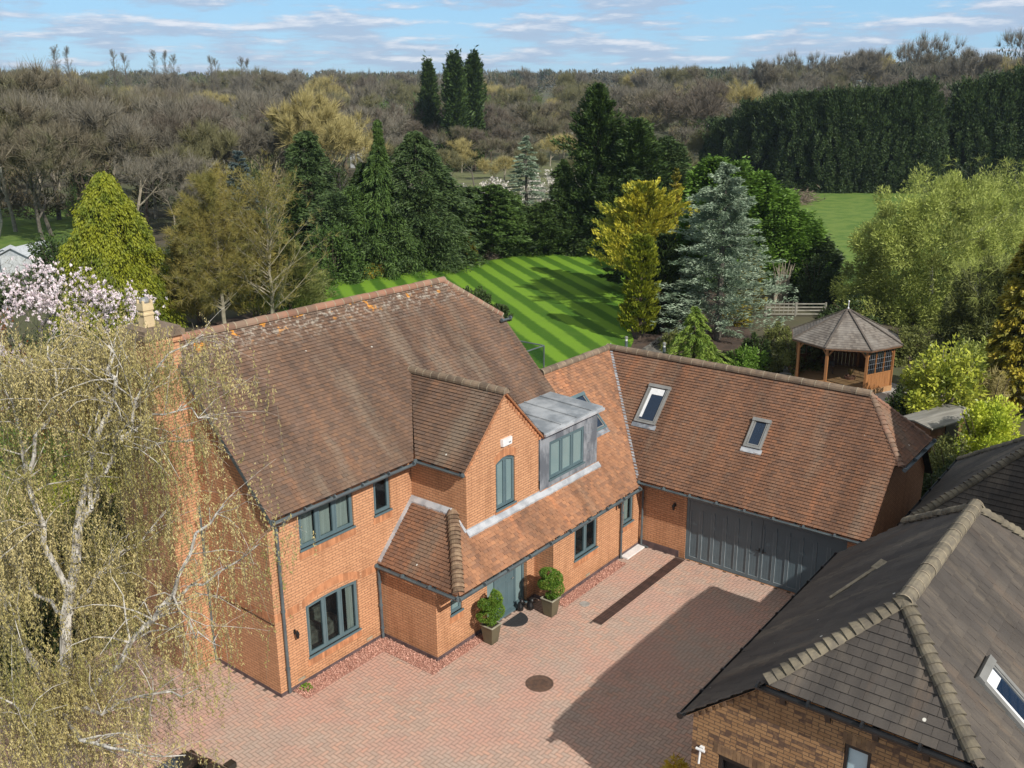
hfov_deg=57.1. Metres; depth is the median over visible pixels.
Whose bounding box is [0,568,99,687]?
border bush
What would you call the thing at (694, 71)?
bare tree
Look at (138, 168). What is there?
bare tree
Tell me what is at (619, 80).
bare tree
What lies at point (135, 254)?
golden cypress
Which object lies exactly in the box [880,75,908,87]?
bare tree
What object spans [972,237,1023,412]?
golden conifer wall
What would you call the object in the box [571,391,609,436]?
roof window
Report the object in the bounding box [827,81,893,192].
leylandii
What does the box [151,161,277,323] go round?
bare larch
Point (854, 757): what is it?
window
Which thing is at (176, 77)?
bare poplar
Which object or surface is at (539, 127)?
bare tree
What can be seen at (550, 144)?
bare tree
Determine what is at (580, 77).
bare tree
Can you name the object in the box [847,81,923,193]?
leylandii
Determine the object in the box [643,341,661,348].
garden step
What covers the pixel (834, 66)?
bare tree
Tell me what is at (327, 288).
garden shrub
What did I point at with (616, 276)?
cypress column
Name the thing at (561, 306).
lawn
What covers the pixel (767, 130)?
leylandii
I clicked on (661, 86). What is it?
bare tree
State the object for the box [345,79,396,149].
bare tree
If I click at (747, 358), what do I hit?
garden shrub
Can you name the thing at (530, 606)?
door ornament
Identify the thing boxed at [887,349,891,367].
window frame
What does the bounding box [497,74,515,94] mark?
bare tree
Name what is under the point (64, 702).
weeping birch
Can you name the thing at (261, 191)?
bare larch
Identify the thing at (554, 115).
bare tree
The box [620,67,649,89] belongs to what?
bare tree
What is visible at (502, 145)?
bare tree
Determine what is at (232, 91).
bare tree
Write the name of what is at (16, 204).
woodland undergrowth
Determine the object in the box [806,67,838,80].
bare tree
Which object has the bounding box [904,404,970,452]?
garden shed
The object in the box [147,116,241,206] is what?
bare tree
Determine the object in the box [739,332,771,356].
garden shrub
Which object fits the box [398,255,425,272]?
garden shrub
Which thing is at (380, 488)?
window
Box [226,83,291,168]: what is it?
bare tree
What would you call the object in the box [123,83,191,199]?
bare tree
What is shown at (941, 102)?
leylandii
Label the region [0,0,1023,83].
sky
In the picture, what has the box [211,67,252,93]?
bare tree
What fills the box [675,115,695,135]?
woodland evergreen
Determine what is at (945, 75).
bare tree
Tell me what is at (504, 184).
blossom shrub
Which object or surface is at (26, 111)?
bare tree
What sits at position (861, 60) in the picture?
bare tree
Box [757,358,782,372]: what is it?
garden shrub
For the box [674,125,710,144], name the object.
bare tree
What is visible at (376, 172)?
weeping conifer
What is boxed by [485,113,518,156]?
bare tree
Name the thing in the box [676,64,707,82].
bare tree
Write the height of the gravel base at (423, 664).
0.001 m
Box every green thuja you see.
[678,153,737,285]
[705,156,784,288]
[740,169,801,284]
[742,184,814,288]
[767,208,831,286]
[786,232,846,284]
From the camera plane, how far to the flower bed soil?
58.72 m
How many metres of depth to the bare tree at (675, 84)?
395.98 m
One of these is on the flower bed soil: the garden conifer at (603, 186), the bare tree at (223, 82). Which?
the garden conifer at (603, 186)
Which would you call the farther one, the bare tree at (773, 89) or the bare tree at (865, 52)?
the bare tree at (865, 52)
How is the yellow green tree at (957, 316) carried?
on the ground at (164, 220)
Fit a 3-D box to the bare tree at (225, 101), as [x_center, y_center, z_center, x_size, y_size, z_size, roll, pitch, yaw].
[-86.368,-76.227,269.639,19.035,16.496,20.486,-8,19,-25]
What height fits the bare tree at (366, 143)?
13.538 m
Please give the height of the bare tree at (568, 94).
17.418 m
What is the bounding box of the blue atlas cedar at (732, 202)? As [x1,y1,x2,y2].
[636,162,798,339]
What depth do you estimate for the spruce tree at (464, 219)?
82.80 m
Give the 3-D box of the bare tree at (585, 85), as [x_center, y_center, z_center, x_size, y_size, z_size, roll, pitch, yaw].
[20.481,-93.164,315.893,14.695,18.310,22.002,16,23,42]
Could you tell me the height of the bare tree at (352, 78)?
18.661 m
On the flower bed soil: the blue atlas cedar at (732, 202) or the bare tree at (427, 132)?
the blue atlas cedar at (732, 202)
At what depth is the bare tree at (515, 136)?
189.39 m
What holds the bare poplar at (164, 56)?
on the ground at (164, 220)
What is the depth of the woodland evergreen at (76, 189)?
136.41 m
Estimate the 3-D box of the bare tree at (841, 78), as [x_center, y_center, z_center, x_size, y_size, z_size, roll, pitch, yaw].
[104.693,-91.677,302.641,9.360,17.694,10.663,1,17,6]
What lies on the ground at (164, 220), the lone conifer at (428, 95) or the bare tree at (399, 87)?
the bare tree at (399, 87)
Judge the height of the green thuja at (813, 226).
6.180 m
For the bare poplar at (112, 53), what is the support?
on the ground at (164, 220)
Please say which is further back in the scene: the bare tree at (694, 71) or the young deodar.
the bare tree at (694, 71)
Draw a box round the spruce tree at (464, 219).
[418,168,484,269]
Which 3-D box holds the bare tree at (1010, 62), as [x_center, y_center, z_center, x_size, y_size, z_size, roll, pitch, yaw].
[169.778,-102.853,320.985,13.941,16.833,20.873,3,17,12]
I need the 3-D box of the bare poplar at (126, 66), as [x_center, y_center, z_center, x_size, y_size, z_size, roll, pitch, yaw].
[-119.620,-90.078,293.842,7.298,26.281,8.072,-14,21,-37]
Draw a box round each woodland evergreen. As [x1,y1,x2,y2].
[62,161,99,215]
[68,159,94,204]
[169,165,222,215]
[236,155,272,213]
[305,154,349,198]
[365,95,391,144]
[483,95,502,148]
[527,94,544,118]
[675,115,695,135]
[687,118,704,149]
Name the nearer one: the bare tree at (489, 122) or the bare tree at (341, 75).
the bare tree at (489, 122)
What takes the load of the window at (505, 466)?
in the brick house at (450, 454)
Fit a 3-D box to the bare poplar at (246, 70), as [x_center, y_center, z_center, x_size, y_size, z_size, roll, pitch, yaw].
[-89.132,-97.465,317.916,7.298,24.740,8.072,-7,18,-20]
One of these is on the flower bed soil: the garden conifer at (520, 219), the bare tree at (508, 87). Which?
the garden conifer at (520, 219)
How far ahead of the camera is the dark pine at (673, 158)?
86.63 m
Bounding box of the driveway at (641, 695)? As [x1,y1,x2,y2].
[0,547,793,767]
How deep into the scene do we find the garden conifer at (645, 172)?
86.36 m
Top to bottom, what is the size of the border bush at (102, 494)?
2.343 m
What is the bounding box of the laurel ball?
[952,394,1023,459]
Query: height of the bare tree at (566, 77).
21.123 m
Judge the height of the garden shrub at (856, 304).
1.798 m
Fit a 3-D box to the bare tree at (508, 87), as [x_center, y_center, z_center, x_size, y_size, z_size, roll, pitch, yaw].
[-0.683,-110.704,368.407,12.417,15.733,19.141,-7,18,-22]
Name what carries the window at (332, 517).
in the brick house at (450, 454)
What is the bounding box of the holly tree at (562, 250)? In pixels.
[542,185,598,255]
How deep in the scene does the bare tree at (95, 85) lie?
327.29 m
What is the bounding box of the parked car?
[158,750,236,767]
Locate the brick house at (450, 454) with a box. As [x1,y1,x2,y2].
[100,276,936,697]
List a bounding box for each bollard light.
[625,336,627,346]
[662,342,665,352]
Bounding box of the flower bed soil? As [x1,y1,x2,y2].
[35,252,751,483]
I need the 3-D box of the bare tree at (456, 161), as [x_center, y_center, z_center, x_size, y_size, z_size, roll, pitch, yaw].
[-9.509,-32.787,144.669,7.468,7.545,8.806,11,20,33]
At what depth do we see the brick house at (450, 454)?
26.18 m
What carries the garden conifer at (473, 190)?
on the flower bed soil
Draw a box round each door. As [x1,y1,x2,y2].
[496,563,513,612]
[687,500,763,580]
[759,521,843,592]
[945,423,958,438]
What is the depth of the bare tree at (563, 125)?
205.24 m
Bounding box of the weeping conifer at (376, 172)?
[349,119,439,279]
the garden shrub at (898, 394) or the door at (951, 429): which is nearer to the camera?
the door at (951, 429)
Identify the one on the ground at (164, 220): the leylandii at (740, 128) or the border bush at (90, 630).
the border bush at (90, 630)
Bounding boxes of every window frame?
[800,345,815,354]
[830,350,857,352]
[867,349,893,375]
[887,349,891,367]
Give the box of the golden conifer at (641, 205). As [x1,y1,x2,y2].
[585,177,699,273]
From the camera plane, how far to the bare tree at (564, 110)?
215.07 m
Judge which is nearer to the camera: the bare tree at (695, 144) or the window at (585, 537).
the window at (585, 537)
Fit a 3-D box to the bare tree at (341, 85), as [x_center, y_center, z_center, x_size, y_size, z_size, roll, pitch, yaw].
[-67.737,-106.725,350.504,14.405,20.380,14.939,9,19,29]
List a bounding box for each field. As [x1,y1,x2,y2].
[0,206,74,275]
[399,160,698,205]
[799,192,1023,300]
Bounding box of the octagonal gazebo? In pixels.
[791,300,902,393]
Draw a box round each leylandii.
[696,113,745,161]
[719,96,771,172]
[748,89,799,184]
[771,85,834,191]
[798,83,864,193]
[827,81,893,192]
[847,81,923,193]
[874,73,952,193]
[905,90,956,180]
[931,73,1012,187]
[951,66,1023,192]
[980,61,1023,190]
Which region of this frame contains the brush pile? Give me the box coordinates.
[794,185,824,205]
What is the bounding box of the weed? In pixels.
[300,682,312,691]
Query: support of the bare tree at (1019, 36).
on the ground at (164, 220)
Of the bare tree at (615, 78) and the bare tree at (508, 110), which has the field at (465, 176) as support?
the bare tree at (508, 110)
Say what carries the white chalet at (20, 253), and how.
on the field at (26, 232)
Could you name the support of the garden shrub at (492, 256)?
on the flower bed soil
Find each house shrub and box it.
[462,285,493,306]
[493,303,512,321]
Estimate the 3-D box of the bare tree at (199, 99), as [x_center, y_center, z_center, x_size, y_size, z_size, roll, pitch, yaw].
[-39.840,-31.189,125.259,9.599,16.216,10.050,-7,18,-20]
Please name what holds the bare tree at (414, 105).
on the field at (465, 176)
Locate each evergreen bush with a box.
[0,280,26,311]
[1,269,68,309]
[24,230,69,289]
[157,260,194,302]
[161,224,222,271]
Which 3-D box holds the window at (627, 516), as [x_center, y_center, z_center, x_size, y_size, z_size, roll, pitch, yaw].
[3.258,4.049,30.719,1.345,1.202,0.692,13,21,36]
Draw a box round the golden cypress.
[37,170,196,339]
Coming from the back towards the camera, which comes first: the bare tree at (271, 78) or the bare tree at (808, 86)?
the bare tree at (271, 78)
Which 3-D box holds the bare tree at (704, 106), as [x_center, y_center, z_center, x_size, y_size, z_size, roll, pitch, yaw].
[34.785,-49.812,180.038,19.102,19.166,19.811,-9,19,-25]
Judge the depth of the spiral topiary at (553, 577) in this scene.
26.69 m
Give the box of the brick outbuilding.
[676,499,1023,767]
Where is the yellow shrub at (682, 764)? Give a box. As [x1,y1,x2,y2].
[660,753,689,767]
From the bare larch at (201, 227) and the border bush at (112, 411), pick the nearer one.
the border bush at (112, 411)
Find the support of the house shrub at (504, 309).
on the flower bed soil
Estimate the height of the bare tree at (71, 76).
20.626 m
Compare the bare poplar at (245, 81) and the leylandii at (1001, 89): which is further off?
the bare poplar at (245, 81)
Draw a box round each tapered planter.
[480,621,501,644]
[540,595,559,617]
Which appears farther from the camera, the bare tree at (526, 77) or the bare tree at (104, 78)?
the bare tree at (526, 77)
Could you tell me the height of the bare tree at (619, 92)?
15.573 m
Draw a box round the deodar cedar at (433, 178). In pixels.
[360,130,489,277]
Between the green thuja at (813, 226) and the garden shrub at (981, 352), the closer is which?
the garden shrub at (981, 352)
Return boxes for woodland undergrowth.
[0,94,761,219]
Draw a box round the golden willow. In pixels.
[261,83,363,192]
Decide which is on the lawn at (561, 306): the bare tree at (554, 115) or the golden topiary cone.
the golden topiary cone
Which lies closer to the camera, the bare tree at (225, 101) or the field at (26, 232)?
the field at (26, 232)
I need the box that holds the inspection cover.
[580,601,589,606]
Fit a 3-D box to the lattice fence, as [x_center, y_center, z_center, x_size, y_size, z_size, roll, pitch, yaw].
[19.216,-5.084,63.675,4.140,1.000,0.140,0,17,1]
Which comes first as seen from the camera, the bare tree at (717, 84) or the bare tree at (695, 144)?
the bare tree at (695, 144)
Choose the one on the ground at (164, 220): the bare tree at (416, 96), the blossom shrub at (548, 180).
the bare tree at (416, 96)
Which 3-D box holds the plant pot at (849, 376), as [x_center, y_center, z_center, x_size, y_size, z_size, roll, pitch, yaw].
[17.460,-0.406,48.549,0.580,0.808,0.580,13,21,36]
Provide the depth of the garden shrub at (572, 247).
88.37 m
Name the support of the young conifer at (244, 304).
on the flower bed soil
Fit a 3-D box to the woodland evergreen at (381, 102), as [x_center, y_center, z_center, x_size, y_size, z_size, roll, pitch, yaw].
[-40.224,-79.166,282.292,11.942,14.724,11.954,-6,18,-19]
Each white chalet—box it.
[0,240,45,275]
[0,245,14,272]
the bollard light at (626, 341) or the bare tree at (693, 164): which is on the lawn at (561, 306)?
the bollard light at (626, 341)
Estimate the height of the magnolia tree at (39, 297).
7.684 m
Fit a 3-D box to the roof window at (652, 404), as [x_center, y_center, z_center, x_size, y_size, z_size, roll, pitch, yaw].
[4.683,0.737,31.452,0.900,1.245,1.158,13,21,36]
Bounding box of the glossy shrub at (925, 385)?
[892,333,991,413]
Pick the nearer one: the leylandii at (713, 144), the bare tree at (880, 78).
the leylandii at (713, 144)
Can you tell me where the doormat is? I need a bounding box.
[502,612,527,626]
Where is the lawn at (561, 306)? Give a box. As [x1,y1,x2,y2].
[275,251,633,368]
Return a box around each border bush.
[0,308,49,423]
[0,324,107,393]
[0,399,104,469]
[0,409,101,508]
[0,465,88,565]
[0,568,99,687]
[2,488,130,588]
[22,558,141,647]
[44,454,123,517]
[82,506,133,579]
[86,388,128,454]
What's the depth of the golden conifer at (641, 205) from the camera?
64.31 m
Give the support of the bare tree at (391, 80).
on the ground at (164, 220)
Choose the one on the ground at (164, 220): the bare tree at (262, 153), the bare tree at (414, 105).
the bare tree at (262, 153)
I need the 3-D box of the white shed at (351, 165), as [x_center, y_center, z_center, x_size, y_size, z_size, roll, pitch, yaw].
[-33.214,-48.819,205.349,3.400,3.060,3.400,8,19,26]
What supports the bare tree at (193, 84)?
on the ground at (164, 220)
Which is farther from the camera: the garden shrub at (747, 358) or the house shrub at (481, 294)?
the house shrub at (481, 294)
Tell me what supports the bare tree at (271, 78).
on the ground at (164, 220)
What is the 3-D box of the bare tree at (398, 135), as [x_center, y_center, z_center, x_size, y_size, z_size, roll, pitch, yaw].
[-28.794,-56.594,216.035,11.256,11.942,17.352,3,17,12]
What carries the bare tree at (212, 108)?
on the ground at (164, 220)
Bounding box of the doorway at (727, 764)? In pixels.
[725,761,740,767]
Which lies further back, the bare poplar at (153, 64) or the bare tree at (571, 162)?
the bare poplar at (153, 64)
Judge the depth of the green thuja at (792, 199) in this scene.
71.11 m
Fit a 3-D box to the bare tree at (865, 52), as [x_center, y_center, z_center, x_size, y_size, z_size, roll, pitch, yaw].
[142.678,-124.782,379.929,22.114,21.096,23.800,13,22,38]
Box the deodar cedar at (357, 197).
[310,185,415,280]
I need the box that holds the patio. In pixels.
[777,366,907,401]
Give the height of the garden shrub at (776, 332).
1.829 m
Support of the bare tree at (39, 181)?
on the ground at (164, 220)
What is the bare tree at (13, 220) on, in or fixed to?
on the field at (26, 232)
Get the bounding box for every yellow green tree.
[829,162,1023,333]
[933,253,1023,367]
[938,153,1023,295]
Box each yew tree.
[465,183,531,255]
[737,250,766,314]
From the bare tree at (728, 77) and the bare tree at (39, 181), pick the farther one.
the bare tree at (728, 77)
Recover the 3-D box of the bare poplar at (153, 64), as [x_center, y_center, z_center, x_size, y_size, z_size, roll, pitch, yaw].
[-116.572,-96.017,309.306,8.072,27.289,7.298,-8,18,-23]
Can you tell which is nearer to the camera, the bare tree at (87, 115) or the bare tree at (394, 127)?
the bare tree at (87, 115)
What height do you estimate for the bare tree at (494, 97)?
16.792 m
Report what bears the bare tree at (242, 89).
on the ground at (164, 220)
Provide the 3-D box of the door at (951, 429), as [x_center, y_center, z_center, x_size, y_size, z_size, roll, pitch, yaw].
[18.592,2.140,39.786,0.900,1.050,0.028,-11,20,-30]
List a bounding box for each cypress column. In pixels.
[596,167,649,283]
[616,233,661,339]
[648,232,683,334]
[667,214,704,325]
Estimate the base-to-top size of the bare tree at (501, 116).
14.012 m
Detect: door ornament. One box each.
[517,597,524,611]
[527,598,534,610]
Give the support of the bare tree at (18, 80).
on the field at (26, 232)
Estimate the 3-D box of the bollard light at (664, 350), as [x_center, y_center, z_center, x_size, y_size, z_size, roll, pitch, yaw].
[8.614,-1.870,53.255,0.200,1.020,0.200,13,21,36]
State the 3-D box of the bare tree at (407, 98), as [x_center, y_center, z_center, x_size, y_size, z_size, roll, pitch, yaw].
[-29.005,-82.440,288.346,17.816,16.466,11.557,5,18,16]
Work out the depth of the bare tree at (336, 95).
240.32 m
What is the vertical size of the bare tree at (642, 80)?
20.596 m
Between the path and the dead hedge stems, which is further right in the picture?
the dead hedge stems
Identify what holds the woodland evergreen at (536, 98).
on the ground at (164, 220)
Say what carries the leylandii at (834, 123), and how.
on the field at (842, 215)
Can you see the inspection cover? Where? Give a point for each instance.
(584, 603)
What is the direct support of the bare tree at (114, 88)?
on the ground at (164, 220)
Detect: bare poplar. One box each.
[46,45,64,85]
[60,47,77,91]
[106,48,123,87]
[117,52,136,89]
[146,50,162,90]
[160,49,173,90]
[168,54,181,88]
[205,55,221,95]
[210,59,225,93]
[233,56,252,109]
[240,58,254,93]
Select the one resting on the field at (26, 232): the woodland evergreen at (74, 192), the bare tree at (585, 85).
the woodland evergreen at (74, 192)
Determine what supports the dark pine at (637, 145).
on the flower bed soil
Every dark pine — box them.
[550,81,626,248]
[575,116,673,244]
[651,135,692,229]
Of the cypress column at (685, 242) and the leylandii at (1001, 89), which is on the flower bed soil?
the cypress column at (685, 242)
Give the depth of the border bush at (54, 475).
35.73 m
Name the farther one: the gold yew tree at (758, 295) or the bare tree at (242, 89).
the bare tree at (242, 89)
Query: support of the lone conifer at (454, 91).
on the field at (465, 176)
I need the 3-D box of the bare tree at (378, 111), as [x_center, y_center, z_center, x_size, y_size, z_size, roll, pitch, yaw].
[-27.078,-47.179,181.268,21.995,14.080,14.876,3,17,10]
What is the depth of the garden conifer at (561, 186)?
88.88 m
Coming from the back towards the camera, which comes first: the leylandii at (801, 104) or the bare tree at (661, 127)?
the bare tree at (661, 127)
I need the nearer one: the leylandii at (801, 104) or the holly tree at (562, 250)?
the holly tree at (562, 250)
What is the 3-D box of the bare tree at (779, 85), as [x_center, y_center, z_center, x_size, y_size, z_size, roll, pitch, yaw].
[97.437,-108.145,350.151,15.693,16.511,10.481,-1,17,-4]
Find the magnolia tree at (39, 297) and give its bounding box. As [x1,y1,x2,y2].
[0,249,167,425]
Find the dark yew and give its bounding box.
[785,253,837,306]
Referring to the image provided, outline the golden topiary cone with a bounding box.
[451,232,477,262]
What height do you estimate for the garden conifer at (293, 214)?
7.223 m
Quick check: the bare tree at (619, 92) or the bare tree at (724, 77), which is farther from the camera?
the bare tree at (724, 77)
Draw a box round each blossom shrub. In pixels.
[479,176,512,192]
[519,169,554,205]
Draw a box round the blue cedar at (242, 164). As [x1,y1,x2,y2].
[225,150,262,220]
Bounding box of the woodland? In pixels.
[0,48,1023,105]
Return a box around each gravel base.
[293,638,395,698]
[385,643,443,674]
[439,634,483,664]
[559,560,626,606]
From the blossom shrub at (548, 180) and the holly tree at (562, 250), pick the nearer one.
the holly tree at (562, 250)
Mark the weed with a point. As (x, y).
(306, 685)
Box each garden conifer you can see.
[257,189,314,254]
[298,189,383,274]
[338,162,389,268]
[392,186,456,265]
[416,162,472,264]
[454,184,509,257]
[488,191,544,256]
[506,198,580,256]
[541,158,582,251]
[567,165,624,257]
[639,157,666,232]
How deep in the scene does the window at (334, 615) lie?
24.78 m
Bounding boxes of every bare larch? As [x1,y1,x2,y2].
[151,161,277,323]
[186,148,341,313]
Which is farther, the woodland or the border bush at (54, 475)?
the woodland
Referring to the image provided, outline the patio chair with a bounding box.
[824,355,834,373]
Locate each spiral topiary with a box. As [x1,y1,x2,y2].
[476,588,505,626]
[537,567,564,599]
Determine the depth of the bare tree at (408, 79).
397.35 m
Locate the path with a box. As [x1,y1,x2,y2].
[642,326,693,352]
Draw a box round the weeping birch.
[0,284,316,767]
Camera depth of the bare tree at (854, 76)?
349.36 m
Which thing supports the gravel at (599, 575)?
on the gravel base at (352, 660)
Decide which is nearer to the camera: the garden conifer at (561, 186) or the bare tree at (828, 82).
the garden conifer at (561, 186)
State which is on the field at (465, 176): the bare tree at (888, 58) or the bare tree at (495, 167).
the bare tree at (495, 167)
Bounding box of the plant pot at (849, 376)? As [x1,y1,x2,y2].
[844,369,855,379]
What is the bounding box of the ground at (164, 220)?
[0,80,1023,695]
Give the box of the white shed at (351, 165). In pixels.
[349,153,361,167]
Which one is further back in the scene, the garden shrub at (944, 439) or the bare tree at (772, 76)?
the bare tree at (772, 76)
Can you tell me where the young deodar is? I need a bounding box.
[664,306,734,365]
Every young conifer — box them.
[161,222,242,323]
[207,210,300,316]
[253,239,332,310]
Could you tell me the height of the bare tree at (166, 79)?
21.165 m
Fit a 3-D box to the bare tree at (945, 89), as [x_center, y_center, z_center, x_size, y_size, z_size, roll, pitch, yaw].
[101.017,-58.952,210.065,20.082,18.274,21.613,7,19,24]
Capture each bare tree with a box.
[0,54,149,219]
[0,85,36,231]
[0,85,140,184]
[0,93,70,235]
[0,100,38,235]
[0,119,103,239]
[23,95,160,195]
[35,167,44,200]
[47,65,90,88]
[48,84,72,181]
[50,78,158,175]
[74,77,107,91]
[74,92,201,218]
[79,70,108,93]
[94,108,204,210]
[98,85,200,99]
[103,85,150,93]
[110,152,226,224]
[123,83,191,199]
[123,105,207,227]
[147,70,203,94]
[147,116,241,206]
[150,96,277,184]
[151,102,242,206]
[153,89,226,114]
[177,88,244,169]
[187,80,219,95]
[189,88,237,113]
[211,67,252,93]
[212,87,264,102]
[214,115,331,204]
[221,105,277,135]
[223,72,267,90]
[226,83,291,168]
[226,86,267,97]
[240,117,303,184]
[249,71,296,95]
[252,65,268,95]
[263,78,304,103]
[266,82,308,100]
[269,91,353,185]
[283,70,309,86]
[300,108,389,190]
[304,74,347,97]
[313,71,346,98]
[317,69,354,88]
[319,87,349,154]
[335,71,365,90]
[336,92,384,167]
[337,104,411,167]
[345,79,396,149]
[347,103,420,147]
[349,141,399,167]
[354,69,390,89]
[372,74,419,111]
[375,117,405,143]
[378,71,417,109]
[380,79,402,104]
[382,97,441,132]
[384,132,443,158]
[389,88,439,111]
[394,119,441,141]
[396,82,420,106]
[406,87,444,106]
[430,124,485,172]
[436,147,476,170]
[442,137,476,185]
[467,125,519,173]
[471,136,524,179]
[474,154,518,183]
[482,102,522,162]
[484,83,529,148]
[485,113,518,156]
[485,116,494,132]
[486,83,526,95]
[486,90,527,116]
[488,99,553,148]
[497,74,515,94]
[497,119,535,168]
[498,81,519,98]
[507,88,535,106]
[509,100,564,162]
[512,142,549,178]
[513,112,571,150]
[517,66,538,91]
[529,97,560,152]
[529,119,577,165]
[536,132,575,158]
[541,98,583,158]
[546,79,591,133]
[551,84,585,107]
[551,85,586,133]
[555,69,577,86]
[563,156,576,178]
[568,68,595,86]
[568,98,634,121]
[570,97,585,108]
[608,81,650,117]
[609,86,647,104]
[610,85,685,126]
[611,73,626,84]
[616,76,630,88]
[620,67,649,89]
[628,67,666,90]
[629,74,733,142]
[644,100,700,143]
[647,75,706,138]
[657,64,691,87]
[658,77,684,97]
[669,77,732,127]
[670,82,692,92]
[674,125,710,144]
[675,78,741,125]
[675,148,698,169]
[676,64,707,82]
[679,64,706,86]
[679,128,713,159]
[712,75,728,83]
[715,76,764,117]
[721,99,763,115]
[725,69,743,87]
[727,57,783,94]
[728,83,784,105]
[756,64,800,92]
[760,73,794,93]
[769,77,818,93]
[772,47,837,88]
[774,61,809,89]
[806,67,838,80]
[816,73,850,92]
[817,55,867,83]
[826,58,853,83]
[828,72,851,86]
[843,44,899,88]
[844,47,893,83]
[862,52,895,84]
[875,68,899,87]
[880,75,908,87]
[889,29,966,83]
[912,63,961,89]
[917,49,957,68]
[931,72,982,97]
[937,45,1005,78]
[937,79,973,96]
[939,83,950,104]
[949,59,985,79]
[984,55,1016,72]
[993,25,1023,63]
[996,57,1023,72]
[1001,53,1022,71]
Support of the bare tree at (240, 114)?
on the ground at (164, 220)
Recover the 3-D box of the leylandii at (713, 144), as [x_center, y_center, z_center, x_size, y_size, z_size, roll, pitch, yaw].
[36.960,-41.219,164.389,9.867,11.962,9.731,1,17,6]
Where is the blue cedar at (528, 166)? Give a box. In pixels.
[505,135,550,247]
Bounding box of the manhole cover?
[525,675,553,691]
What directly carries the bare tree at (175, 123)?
on the ground at (164, 220)
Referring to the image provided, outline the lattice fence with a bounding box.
[764,302,826,315]
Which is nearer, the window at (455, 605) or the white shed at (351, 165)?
the window at (455, 605)
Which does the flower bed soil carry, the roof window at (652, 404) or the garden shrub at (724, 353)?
the garden shrub at (724, 353)
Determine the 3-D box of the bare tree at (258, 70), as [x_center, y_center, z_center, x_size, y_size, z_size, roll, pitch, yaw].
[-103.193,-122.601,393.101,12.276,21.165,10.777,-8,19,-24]
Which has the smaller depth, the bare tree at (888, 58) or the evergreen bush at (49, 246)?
the evergreen bush at (49, 246)
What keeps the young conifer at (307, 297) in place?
on the lawn at (561, 306)
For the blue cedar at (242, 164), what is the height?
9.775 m
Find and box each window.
[298,493,355,559]
[306,580,361,666]
[373,477,392,524]
[450,596,463,623]
[496,455,516,512]
[549,427,584,481]
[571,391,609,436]
[573,515,598,568]
[623,497,633,532]
[631,383,671,430]
[740,417,771,455]
[843,743,871,767]
[974,654,1023,732]
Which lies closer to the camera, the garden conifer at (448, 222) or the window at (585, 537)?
the window at (585, 537)
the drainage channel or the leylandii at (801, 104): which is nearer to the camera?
the drainage channel
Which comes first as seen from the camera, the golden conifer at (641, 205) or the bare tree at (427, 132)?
the golden conifer at (641, 205)
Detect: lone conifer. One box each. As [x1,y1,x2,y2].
[414,52,443,159]
[435,45,476,171]
[463,45,491,169]
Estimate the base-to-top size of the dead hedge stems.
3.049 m
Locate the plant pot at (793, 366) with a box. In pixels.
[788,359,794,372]
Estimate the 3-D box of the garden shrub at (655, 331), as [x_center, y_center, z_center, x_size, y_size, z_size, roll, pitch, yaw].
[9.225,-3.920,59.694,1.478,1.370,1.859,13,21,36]
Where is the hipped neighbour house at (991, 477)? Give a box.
[897,436,1023,529]
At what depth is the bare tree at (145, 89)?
155.44 m
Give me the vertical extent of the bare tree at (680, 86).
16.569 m
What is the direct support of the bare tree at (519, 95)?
on the ground at (164, 220)
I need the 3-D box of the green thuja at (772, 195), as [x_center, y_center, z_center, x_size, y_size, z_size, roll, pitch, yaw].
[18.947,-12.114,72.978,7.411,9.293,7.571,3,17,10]
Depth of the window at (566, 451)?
28.21 m
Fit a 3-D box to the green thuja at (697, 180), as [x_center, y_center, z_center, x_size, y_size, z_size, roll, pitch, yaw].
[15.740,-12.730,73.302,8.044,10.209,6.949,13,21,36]
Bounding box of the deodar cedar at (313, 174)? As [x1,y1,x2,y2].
[262,130,341,250]
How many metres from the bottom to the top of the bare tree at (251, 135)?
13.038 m
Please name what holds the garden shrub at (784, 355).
on the ground at (164, 220)
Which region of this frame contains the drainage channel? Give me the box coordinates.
[592,557,683,624]
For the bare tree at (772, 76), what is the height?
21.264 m
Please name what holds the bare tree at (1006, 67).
on the ground at (164, 220)
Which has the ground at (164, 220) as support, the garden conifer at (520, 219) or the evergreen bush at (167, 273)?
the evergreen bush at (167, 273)
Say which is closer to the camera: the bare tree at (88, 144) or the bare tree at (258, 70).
the bare tree at (88, 144)
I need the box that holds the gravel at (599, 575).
[294,560,625,697]
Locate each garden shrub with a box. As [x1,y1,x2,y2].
[283,267,339,306]
[307,218,373,285]
[360,263,387,278]
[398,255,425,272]
[481,248,502,259]
[565,232,591,256]
[644,318,661,334]
[658,327,685,351]
[715,350,731,362]
[722,293,753,326]
[725,343,772,371]
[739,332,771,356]
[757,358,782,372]
[762,320,794,348]
[769,336,834,375]
[815,292,888,324]
[879,324,941,366]
[883,383,913,415]
[928,432,956,467]
[936,334,1004,389]
[976,362,1017,427]
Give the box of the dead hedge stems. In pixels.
[773,261,794,302]

